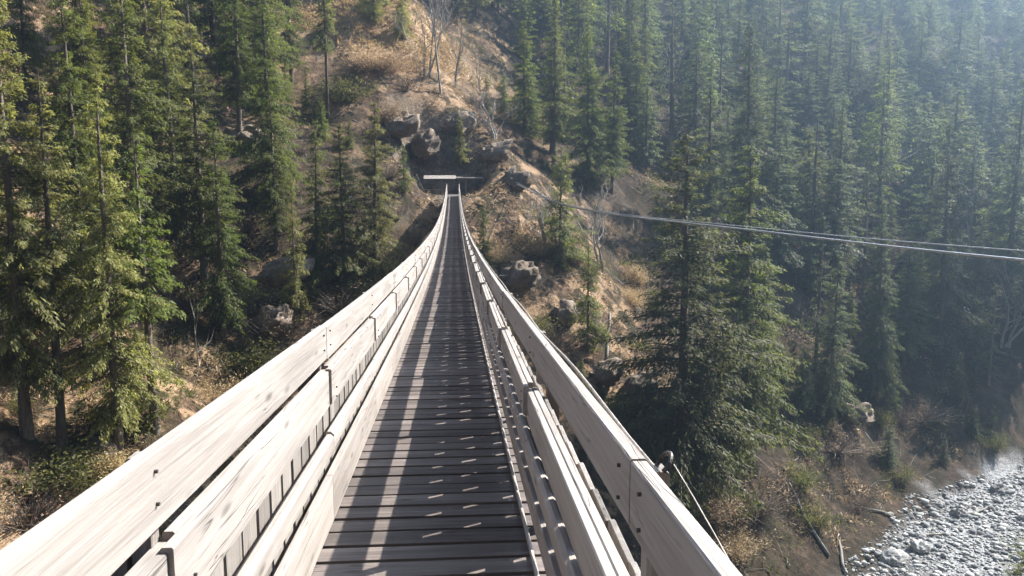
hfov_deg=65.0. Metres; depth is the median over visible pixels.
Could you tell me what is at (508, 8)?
spruce
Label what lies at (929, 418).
bush
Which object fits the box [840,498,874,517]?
bush
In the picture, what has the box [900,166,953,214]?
bare tree
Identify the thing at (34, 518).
bush
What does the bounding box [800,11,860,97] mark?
spruce
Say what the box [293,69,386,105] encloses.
bush
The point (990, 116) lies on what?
spruce
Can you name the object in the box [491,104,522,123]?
bush
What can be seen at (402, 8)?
spruce
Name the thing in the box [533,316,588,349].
bush
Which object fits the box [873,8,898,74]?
spruce
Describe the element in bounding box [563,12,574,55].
spruce
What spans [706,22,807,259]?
spruce
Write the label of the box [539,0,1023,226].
forest
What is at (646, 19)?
spruce
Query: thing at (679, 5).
spruce
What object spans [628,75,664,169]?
spruce
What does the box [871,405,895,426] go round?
bush
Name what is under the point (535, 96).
spruce
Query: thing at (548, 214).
bush
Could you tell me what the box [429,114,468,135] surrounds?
bush
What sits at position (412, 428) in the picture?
suspension bridge
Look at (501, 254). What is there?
bush
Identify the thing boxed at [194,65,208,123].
fallen log
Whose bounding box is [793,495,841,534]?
bush
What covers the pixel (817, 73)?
spruce
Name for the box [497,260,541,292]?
rock outcrop
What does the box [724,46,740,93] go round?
spruce
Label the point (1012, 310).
spruce
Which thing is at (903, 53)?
spruce
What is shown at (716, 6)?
spruce
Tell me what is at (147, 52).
spruce
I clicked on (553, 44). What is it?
spruce
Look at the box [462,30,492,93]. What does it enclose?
bare tree
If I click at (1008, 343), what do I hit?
bare tree
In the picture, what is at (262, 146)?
spruce
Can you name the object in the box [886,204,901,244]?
spruce
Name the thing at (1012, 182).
spruce
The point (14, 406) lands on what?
bush
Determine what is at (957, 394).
spruce
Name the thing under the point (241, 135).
rock outcrop
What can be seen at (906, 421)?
bush
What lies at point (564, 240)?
spruce
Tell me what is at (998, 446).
bush
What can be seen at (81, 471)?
bush
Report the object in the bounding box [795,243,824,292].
spruce
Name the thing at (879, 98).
spruce
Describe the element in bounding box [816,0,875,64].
spruce
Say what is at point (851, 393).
bush
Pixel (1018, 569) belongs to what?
grass
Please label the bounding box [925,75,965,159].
spruce
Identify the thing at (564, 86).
spruce
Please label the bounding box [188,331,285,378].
bush
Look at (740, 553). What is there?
bush
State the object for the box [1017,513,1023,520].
boulder
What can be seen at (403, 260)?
bush
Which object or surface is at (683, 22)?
spruce
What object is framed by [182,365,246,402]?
bush
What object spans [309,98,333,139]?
spruce sapling
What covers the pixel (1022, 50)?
spruce
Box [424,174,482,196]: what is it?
bridgehead shelter
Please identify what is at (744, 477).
bush
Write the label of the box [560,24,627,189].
spruce
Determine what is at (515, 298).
bush
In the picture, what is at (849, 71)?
spruce
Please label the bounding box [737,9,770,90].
spruce
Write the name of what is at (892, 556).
boulder
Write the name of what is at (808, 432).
bush
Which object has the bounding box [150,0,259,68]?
spruce
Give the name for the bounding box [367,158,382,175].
spruce sapling
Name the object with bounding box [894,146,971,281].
spruce
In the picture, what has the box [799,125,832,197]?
spruce
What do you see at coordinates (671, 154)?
spruce
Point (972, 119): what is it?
spruce
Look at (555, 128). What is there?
spruce
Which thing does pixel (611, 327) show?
bush
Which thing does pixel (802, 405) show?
spruce
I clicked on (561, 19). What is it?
spruce
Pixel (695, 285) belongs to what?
spruce
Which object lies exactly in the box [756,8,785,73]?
spruce
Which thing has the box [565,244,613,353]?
spruce
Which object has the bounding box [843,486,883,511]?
bush
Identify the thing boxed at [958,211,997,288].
spruce
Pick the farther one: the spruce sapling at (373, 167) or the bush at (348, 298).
the spruce sapling at (373, 167)
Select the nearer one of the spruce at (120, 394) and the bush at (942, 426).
the spruce at (120, 394)
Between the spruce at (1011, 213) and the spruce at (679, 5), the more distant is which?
the spruce at (679, 5)
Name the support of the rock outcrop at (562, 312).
on the ground at (1004, 392)
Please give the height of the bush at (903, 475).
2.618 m
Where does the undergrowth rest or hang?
on the ground at (1004, 392)
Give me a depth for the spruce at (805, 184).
103.08 m
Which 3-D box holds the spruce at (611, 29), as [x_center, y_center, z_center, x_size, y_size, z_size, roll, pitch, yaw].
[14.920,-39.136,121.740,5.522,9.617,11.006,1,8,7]
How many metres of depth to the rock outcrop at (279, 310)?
52.18 m
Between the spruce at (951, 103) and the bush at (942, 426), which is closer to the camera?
the bush at (942, 426)
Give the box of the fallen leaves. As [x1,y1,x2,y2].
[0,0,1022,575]
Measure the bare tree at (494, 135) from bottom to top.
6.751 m
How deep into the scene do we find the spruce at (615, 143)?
88.14 m
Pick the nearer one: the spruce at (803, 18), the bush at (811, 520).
the bush at (811, 520)
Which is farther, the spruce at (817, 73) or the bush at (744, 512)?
the spruce at (817, 73)
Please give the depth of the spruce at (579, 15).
110.53 m
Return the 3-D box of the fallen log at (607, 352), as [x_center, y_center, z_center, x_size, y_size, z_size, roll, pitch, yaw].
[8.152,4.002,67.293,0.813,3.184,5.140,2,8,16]
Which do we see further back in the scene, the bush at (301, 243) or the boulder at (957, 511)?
the boulder at (957, 511)
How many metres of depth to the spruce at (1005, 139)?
121.49 m
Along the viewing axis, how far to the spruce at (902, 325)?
92.04 m
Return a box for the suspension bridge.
[0,184,741,575]
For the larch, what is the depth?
68.60 m
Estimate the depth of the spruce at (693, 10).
141.21 m
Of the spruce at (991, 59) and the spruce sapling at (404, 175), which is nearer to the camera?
the spruce sapling at (404, 175)
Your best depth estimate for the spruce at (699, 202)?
88.28 m
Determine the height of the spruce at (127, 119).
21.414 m
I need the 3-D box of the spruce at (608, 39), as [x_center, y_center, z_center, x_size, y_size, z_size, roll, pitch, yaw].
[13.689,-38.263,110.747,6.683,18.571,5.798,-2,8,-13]
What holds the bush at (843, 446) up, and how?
on the ground at (1004, 392)
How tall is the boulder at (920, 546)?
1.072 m
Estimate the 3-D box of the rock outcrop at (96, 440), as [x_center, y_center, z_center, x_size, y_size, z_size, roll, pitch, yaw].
[-21.009,8.220,40.923,2.342,1.548,2.152,-1,8,-4]
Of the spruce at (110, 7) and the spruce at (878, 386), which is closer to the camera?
the spruce at (110, 7)
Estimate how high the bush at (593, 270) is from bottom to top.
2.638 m
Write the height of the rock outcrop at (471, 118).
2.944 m
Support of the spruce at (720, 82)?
on the ground at (1004, 392)
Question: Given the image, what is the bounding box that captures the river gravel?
[841,457,1023,575]
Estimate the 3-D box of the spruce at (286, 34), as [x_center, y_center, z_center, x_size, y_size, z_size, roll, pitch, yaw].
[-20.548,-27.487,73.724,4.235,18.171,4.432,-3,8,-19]
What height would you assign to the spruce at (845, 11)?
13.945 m
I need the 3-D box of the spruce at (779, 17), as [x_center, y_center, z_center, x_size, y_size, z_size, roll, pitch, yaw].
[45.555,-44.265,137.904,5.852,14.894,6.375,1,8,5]
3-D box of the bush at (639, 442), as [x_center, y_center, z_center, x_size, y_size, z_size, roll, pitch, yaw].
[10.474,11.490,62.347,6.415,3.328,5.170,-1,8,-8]
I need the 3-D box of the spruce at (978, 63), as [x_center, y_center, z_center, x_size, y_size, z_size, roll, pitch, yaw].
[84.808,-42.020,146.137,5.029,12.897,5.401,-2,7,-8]
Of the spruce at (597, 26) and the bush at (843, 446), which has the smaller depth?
the bush at (843, 446)
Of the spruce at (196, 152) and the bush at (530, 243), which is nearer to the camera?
the spruce at (196, 152)
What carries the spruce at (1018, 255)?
on the ground at (1004, 392)
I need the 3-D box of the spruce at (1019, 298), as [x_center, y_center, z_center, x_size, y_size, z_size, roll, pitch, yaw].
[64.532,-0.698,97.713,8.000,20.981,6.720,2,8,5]
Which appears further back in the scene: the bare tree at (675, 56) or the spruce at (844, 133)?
the bare tree at (675, 56)
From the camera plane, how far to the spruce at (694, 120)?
105.30 m
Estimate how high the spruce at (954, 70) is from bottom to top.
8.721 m
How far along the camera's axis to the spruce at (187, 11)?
63.76 m
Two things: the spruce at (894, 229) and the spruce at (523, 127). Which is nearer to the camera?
the spruce at (523, 127)
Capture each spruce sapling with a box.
[278,60,298,101]
[295,70,313,110]
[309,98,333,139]
[343,117,356,148]
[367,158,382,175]
[394,144,414,193]
[480,75,496,115]
[495,74,513,113]
[576,359,590,392]
[650,191,665,233]
[778,365,789,386]
[814,389,824,414]
[848,350,867,383]
[877,424,902,468]
[936,440,953,466]
[964,404,986,436]
[984,405,996,428]
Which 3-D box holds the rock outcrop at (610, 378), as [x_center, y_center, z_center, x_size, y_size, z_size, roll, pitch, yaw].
[7.501,6.638,63.968,3.298,2.248,3.101,-1,8,-4]
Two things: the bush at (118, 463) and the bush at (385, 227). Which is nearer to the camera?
the bush at (118, 463)
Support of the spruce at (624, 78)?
on the ground at (1004, 392)
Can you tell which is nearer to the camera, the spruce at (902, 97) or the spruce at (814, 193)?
the spruce at (814, 193)
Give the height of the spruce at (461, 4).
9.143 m
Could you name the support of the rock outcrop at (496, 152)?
on the ground at (1004, 392)
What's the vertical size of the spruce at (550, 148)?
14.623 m
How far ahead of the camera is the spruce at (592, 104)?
96.38 m
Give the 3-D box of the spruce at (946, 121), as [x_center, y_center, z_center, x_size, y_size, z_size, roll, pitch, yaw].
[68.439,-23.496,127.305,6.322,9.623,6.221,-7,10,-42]
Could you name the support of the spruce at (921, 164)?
on the ground at (1004, 392)
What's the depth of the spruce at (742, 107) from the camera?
114.22 m
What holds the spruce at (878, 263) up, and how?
on the ground at (1004, 392)
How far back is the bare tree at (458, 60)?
80.99 m
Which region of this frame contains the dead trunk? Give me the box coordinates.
[190,292,213,376]
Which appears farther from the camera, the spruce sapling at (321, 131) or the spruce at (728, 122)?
the spruce at (728, 122)
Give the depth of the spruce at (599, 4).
128.50 m
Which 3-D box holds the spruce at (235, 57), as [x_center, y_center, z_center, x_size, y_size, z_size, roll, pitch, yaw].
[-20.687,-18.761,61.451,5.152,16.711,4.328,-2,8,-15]
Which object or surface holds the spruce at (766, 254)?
on the ground at (1004, 392)
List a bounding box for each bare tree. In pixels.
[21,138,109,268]
[380,0,459,77]
[411,0,451,93]
[429,0,476,87]
[453,78,520,139]
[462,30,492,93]
[520,182,556,241]
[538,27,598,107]
[571,178,630,272]
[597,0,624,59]
[652,32,709,80]
[704,116,740,160]
[772,45,835,94]
[781,135,918,219]
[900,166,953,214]
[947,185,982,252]
[951,241,1023,347]
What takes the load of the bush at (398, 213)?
on the ground at (1004, 392)
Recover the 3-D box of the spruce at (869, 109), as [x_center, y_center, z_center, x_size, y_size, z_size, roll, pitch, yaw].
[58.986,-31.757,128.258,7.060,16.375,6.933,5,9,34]
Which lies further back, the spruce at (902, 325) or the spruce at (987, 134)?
the spruce at (987, 134)
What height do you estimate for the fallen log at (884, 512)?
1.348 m
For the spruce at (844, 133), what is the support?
on the ground at (1004, 392)
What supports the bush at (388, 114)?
on the ground at (1004, 392)
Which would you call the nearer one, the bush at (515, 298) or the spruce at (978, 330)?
the bush at (515, 298)
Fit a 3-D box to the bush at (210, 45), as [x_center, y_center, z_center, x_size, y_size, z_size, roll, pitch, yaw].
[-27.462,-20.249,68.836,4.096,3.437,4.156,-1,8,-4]
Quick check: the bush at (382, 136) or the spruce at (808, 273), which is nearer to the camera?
the bush at (382, 136)
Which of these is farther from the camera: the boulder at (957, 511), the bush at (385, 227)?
the boulder at (957, 511)
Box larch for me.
[306,0,337,120]
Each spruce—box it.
[0,0,51,112]
[0,0,89,439]
[0,75,100,452]
[0,145,38,378]
[1,0,148,356]
[36,0,122,112]
[38,0,128,187]
[51,68,187,448]
[73,0,189,301]
[80,0,219,145]
[83,0,155,45]
[93,134,185,435]
[128,0,228,240]
[149,0,197,61]
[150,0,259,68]
[151,0,214,104]
[153,23,246,282]
[173,0,236,23]
[179,118,267,338]
[206,0,267,145]
[206,0,310,105]
[217,0,311,211]
[249,90,306,249]
[268,0,312,82]
[274,177,311,326]
[286,120,340,278]
[299,123,381,300]
[338,101,414,309]
[347,0,393,25]
[387,0,415,39]
[443,0,472,12]
[450,115,472,166]
[466,0,493,16]
[476,203,495,264]
[490,0,518,11]
[497,0,542,40]
[501,20,547,138]
[511,0,541,56]
[514,0,563,38]
[514,55,541,117]
[528,24,578,154]
[532,0,576,180]
[532,0,586,88]
[532,147,594,271]
[544,22,558,63]
[545,19,581,139]
[553,3,598,27]
[558,0,606,52]
[558,72,579,126]
[559,0,606,31]
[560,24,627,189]
[563,0,599,74]
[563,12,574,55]
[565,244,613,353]
[577,55,608,145]
[586,0,638,75]
[594,0,612,29]
[594,51,635,193]
[595,0,634,64]
[595,128,815,522]
[602,21,654,139]
[605,0,643,32]
[611,0,657,69]
[612,52,662,157]
[621,0,663,70]
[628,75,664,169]
[632,25,665,85]
[635,0,670,54]
[653,0,689,142]
[662,137,677,179]
[664,0,699,56]
[667,38,735,146]
[669,0,691,29]
[679,178,718,261]
[680,0,702,16]
[680,57,734,242]
[684,0,701,29]
[684,0,719,63]
[687,227,707,326]
[688,144,824,469]
[699,0,745,59]
[703,0,740,43]
[704,46,714,87]
[706,8,733,66]
[706,10,744,120]
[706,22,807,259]
[711,44,738,108]
[711,121,742,203]
[716,98,736,168]
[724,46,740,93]
[725,106,763,183]
[727,0,750,67]
[728,244,790,427]
[729,0,765,50]
[729,138,823,267]
[730,68,771,125]
[735,48,774,144]
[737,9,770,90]
[741,67,804,177]
[743,224,778,299]
[751,26,770,92]
[753,0,777,43]
[754,252,779,319]
[754,273,781,367]
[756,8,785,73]
[758,67,778,139]
[762,0,794,69]
[762,11,811,123]
[766,0,791,31]
[766,128,804,208]
[771,0,833,77]
[771,166,808,227]
[773,113,851,256]
[781,117,796,165]
[784,0,833,42]
[785,346,824,413]
[788,66,827,148]
[792,128,828,220]
[795,213,834,371]
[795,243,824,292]
[796,37,835,114]
[796,158,876,285]
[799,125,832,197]
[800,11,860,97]
[800,250,874,427]
[809,63,847,140]
[811,96,866,265]
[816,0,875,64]
[818,97,857,178]
[820,65,848,124]
[829,24,877,120]
[834,0,860,55]
[840,16,875,101]
[840,137,881,227]
[841,41,874,117]
[842,288,860,338]
[845,112,885,200]
[847,104,871,166]
[851,172,883,277]
[851,201,909,409]
[855,47,912,144]
[856,37,903,131]
[859,73,911,227]
[861,0,897,57]
[861,45,901,128]
[864,53,906,166]
[867,206,900,273]
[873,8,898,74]
[881,241,942,364]
[884,26,920,95]
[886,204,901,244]
[891,53,909,139]
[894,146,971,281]
[896,78,908,114]
[897,17,954,113]
[897,164,920,214]
[898,123,989,348]
[902,98,927,144]
[902,243,928,309]
[906,124,955,208]
[908,0,947,82]
[911,20,925,52]
[911,103,950,177]
[917,90,997,209]
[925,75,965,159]
[927,10,982,104]
[934,231,958,278]
[935,110,956,165]
[941,87,958,124]
[944,122,991,233]
[946,42,961,86]
[948,352,968,407]
[953,97,990,165]
[957,283,995,349]
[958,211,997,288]
[964,108,977,134]
[964,153,1006,223]
[966,21,993,88]
[967,129,994,191]
[970,57,1017,153]
[970,106,998,177]
[972,284,1018,385]
[975,74,1023,323]
[977,137,1023,236]
[984,86,1018,196]
[985,40,1019,121]
[985,45,998,75]
[987,158,1005,221]
[989,102,1014,167]
[991,203,1023,282]
[998,256,1023,320]
[1004,13,1023,77]
[1008,50,1023,99]
[1010,269,1023,331]
[1011,98,1021,128]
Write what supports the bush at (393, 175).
on the ground at (1004, 392)
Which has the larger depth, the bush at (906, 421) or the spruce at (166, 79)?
the bush at (906, 421)
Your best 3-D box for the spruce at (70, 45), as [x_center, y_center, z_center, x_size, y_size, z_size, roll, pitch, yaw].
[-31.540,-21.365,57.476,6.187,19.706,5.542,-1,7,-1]
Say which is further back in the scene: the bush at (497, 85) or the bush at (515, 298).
the bush at (497, 85)
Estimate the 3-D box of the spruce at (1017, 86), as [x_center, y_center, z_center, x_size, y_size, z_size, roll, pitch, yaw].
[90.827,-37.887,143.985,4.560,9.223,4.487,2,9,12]
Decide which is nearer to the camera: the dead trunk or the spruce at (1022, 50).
the dead trunk
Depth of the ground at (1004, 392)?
76.04 m
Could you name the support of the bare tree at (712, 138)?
on the ground at (1004, 392)
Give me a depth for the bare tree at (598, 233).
74.24 m
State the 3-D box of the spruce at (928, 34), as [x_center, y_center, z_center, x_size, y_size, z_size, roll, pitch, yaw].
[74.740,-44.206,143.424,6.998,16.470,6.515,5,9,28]
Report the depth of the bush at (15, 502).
34.89 m
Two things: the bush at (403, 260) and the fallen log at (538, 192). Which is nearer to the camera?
the bush at (403, 260)
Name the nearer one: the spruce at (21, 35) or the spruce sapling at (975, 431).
the spruce at (21, 35)
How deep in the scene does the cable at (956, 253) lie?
39.78 m
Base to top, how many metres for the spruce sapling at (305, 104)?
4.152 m
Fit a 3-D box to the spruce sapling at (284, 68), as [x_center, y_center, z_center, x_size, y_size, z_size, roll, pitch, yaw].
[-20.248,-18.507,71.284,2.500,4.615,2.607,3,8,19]
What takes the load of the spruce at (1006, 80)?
on the ground at (1004, 392)
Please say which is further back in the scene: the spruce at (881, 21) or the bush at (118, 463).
the spruce at (881, 21)
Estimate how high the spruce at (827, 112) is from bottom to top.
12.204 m
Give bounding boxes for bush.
[0,394,42,417]
[0,433,132,500]
[0,462,96,536]
[0,488,31,524]
[38,443,117,504]
[63,445,138,486]
[89,382,194,437]
[116,327,156,360]
[165,32,218,67]
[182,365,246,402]
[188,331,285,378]
[208,300,328,342]
[232,206,262,232]
[233,286,262,305]
[276,270,376,320]
[278,132,323,155]
[285,231,327,253]
[288,270,335,303]
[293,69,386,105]
[328,35,431,75]
[365,220,392,236]
[367,123,398,138]
[370,96,411,122]
[370,232,423,268]
[376,177,405,196]
[378,157,413,179]
[380,198,414,219]
[382,70,427,91]
[388,224,423,246]
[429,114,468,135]
[462,87,499,109]
[463,90,479,104]
[480,240,523,263]
[490,79,506,90]
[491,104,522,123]
[495,289,533,313]
[509,223,558,257]
[528,312,566,336]
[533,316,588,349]
[535,205,565,224]
[565,240,593,266]
[567,431,582,450]
[570,231,588,245]
[580,256,608,276]
[583,311,633,341]
[596,385,637,422]
[614,259,659,286]
[619,284,652,309]
[629,418,673,449]
[642,300,662,312]
[686,474,766,526]
[710,433,758,453]
[710,514,781,570]
[711,477,763,522]
[734,455,760,481]
[740,477,804,525]
[773,359,794,378]
[773,416,795,435]
[781,460,827,492]
[785,417,828,445]
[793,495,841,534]
[817,377,863,400]
[818,418,893,462]
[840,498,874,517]
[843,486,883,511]
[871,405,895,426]
[879,459,919,484]
[888,407,923,430]
[893,393,961,427]
[933,416,956,429]
[968,427,1013,452]
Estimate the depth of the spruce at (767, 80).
115.72 m
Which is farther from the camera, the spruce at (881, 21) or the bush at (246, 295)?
the spruce at (881, 21)
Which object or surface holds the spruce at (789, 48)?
on the ground at (1004, 392)
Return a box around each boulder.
[879,547,908,566]
[910,539,930,553]
[949,506,971,518]
[988,484,1013,495]
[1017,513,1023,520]
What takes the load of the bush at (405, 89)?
on the ground at (1004, 392)
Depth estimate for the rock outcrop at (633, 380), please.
63.91 m
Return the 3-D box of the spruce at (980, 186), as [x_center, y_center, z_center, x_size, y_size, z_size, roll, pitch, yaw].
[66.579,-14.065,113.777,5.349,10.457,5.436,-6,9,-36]
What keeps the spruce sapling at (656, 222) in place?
on the ground at (1004, 392)
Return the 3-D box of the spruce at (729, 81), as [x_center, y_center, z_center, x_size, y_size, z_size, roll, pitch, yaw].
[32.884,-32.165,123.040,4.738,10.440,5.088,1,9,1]
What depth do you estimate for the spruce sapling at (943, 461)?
84.03 m
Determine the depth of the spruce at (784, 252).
91.80 m
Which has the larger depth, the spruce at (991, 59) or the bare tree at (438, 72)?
the spruce at (991, 59)
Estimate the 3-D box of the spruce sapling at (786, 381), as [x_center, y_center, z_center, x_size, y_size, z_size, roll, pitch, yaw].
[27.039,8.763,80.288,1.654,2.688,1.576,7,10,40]
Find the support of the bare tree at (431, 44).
on the ground at (1004, 392)
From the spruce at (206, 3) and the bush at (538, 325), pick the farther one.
the spruce at (206, 3)
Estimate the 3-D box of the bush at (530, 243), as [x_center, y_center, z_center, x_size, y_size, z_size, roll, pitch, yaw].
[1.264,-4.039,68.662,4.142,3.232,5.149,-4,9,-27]
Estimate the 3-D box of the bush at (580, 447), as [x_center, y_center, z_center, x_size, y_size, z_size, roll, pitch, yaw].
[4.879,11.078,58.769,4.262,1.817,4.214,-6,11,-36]
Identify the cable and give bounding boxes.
[516,184,1023,260]
[518,183,1023,250]
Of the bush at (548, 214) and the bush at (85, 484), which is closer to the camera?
the bush at (85, 484)
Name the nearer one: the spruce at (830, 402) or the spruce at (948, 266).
the spruce at (830, 402)
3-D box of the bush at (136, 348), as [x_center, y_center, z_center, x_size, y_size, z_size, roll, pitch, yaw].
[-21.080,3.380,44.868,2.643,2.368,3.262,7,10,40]
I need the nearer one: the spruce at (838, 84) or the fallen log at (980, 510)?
the fallen log at (980, 510)
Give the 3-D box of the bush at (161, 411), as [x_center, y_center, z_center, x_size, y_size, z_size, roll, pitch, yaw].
[-19.517,6.309,42.080,5.474,2.673,5.957,1,8,-2]
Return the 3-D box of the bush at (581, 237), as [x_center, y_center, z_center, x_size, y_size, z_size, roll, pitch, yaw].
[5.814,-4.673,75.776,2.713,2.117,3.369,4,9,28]
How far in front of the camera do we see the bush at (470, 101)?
80.66 m
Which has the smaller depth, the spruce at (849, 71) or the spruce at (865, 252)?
the spruce at (865, 252)
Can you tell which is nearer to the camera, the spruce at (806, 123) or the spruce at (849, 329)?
the spruce at (849, 329)
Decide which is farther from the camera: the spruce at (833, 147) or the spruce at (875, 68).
the spruce at (875, 68)
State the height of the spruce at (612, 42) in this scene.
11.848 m
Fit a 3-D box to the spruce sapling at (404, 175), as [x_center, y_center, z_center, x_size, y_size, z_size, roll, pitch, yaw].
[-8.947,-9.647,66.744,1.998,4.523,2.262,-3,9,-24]
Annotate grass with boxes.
[290,0,470,86]
[1005,544,1023,575]
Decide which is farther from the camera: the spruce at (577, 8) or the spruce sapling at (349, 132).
the spruce at (577, 8)
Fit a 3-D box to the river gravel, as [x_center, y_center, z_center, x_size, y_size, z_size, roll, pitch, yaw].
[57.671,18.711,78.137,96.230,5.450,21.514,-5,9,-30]
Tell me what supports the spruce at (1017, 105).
on the ground at (1004, 392)
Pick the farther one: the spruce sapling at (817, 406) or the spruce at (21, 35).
the spruce sapling at (817, 406)
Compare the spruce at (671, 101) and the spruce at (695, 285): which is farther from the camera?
the spruce at (671, 101)
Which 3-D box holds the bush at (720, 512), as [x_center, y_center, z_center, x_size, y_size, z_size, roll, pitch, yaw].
[15.950,16.018,62.562,6.799,4.026,8.457,7,11,42]
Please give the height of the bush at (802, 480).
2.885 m
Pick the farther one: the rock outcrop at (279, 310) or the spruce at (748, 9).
the spruce at (748, 9)
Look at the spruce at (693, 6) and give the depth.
146.00 m
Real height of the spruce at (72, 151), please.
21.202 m
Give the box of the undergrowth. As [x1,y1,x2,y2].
[1,0,1023,575]
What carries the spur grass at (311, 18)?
on the ground at (1004, 392)
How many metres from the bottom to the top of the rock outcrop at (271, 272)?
2.572 m
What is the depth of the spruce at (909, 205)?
112.81 m
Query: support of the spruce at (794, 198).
on the ground at (1004, 392)
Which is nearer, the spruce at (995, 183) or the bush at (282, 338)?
the bush at (282, 338)
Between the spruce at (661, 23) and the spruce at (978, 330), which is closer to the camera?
the spruce at (978, 330)
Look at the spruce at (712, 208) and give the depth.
92.29 m
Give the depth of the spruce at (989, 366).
93.48 m
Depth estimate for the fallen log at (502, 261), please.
66.76 m
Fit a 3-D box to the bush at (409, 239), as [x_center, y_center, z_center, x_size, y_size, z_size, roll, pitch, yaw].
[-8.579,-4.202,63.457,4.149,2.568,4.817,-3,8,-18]
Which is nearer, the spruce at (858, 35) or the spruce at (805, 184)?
the spruce at (805, 184)
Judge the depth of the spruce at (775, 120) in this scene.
105.66 m
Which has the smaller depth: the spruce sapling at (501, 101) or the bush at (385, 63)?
the bush at (385, 63)
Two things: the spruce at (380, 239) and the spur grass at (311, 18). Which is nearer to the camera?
the spruce at (380, 239)
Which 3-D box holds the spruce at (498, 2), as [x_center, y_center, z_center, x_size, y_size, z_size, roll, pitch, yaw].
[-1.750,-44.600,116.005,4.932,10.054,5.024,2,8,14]
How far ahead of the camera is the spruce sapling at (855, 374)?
88.02 m
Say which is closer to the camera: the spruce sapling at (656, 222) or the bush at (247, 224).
the bush at (247, 224)
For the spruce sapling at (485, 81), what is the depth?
83.05 m
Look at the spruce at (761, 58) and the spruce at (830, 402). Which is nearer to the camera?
the spruce at (830, 402)
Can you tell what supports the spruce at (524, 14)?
on the ground at (1004, 392)
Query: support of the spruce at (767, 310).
on the ground at (1004, 392)
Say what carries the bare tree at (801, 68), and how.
on the ground at (1004, 392)
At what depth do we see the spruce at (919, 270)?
98.14 m
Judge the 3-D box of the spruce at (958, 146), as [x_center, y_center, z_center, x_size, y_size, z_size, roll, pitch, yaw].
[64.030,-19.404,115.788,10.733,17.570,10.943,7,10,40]
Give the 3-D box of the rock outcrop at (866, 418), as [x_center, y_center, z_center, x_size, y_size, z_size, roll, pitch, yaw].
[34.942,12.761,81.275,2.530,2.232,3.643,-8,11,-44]
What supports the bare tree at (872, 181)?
on the ground at (1004, 392)
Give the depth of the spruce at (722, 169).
97.48 m
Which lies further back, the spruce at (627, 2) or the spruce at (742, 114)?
the spruce at (627, 2)
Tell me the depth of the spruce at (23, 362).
37.55 m
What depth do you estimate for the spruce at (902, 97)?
137.18 m
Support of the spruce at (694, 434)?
on the ground at (1004, 392)
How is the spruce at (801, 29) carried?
on the ground at (1004, 392)
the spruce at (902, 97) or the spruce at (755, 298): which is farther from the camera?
the spruce at (902, 97)
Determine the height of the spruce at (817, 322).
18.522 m
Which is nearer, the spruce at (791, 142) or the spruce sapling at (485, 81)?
the spruce sapling at (485, 81)
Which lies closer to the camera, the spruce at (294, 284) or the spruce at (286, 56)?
the spruce at (294, 284)
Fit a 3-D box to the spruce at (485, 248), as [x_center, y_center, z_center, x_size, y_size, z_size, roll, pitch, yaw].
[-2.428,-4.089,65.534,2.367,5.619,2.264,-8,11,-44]
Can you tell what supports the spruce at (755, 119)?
on the ground at (1004, 392)
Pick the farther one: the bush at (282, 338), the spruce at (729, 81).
the spruce at (729, 81)
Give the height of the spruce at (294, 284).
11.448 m
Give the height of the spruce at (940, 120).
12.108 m
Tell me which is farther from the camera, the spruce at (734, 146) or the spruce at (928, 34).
the spruce at (928, 34)
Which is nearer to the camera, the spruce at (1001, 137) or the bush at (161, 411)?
the bush at (161, 411)
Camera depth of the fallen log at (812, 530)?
65.50 m
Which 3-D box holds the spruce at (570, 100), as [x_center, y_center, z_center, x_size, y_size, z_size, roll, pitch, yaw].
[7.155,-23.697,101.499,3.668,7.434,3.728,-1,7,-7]
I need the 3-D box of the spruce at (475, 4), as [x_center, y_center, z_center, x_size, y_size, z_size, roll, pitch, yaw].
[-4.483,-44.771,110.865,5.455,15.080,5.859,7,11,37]
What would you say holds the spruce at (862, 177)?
on the ground at (1004, 392)
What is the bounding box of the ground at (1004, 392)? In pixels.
[0,0,1023,575]
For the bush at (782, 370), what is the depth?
81.00 m
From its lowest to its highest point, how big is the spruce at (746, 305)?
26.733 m
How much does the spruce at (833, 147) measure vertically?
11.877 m
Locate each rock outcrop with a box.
[82,435,120,461]
[222,124,274,148]
[253,303,293,335]
[261,255,314,289]
[384,110,419,138]
[410,128,440,159]
[442,111,477,136]
[478,138,512,162]
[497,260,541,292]
[502,165,531,190]
[553,299,577,324]
[590,357,627,385]
[622,372,657,404]
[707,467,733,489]
[841,402,875,425]
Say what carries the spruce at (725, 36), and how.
on the ground at (1004, 392)
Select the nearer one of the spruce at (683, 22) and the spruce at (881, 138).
the spruce at (881, 138)
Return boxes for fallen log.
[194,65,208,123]
[489,256,515,264]
[532,188,570,213]
[604,312,613,359]
[789,482,829,555]
[837,533,845,571]
[849,504,893,517]
[917,529,945,535]
[968,506,991,514]
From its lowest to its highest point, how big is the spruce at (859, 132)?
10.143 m
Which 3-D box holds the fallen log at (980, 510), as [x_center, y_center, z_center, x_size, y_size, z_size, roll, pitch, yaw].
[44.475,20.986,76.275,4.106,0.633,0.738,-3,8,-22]
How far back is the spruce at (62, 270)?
38.29 m
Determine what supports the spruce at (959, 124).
on the ground at (1004, 392)
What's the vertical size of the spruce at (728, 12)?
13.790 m
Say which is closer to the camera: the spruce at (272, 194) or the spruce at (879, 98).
the spruce at (272, 194)

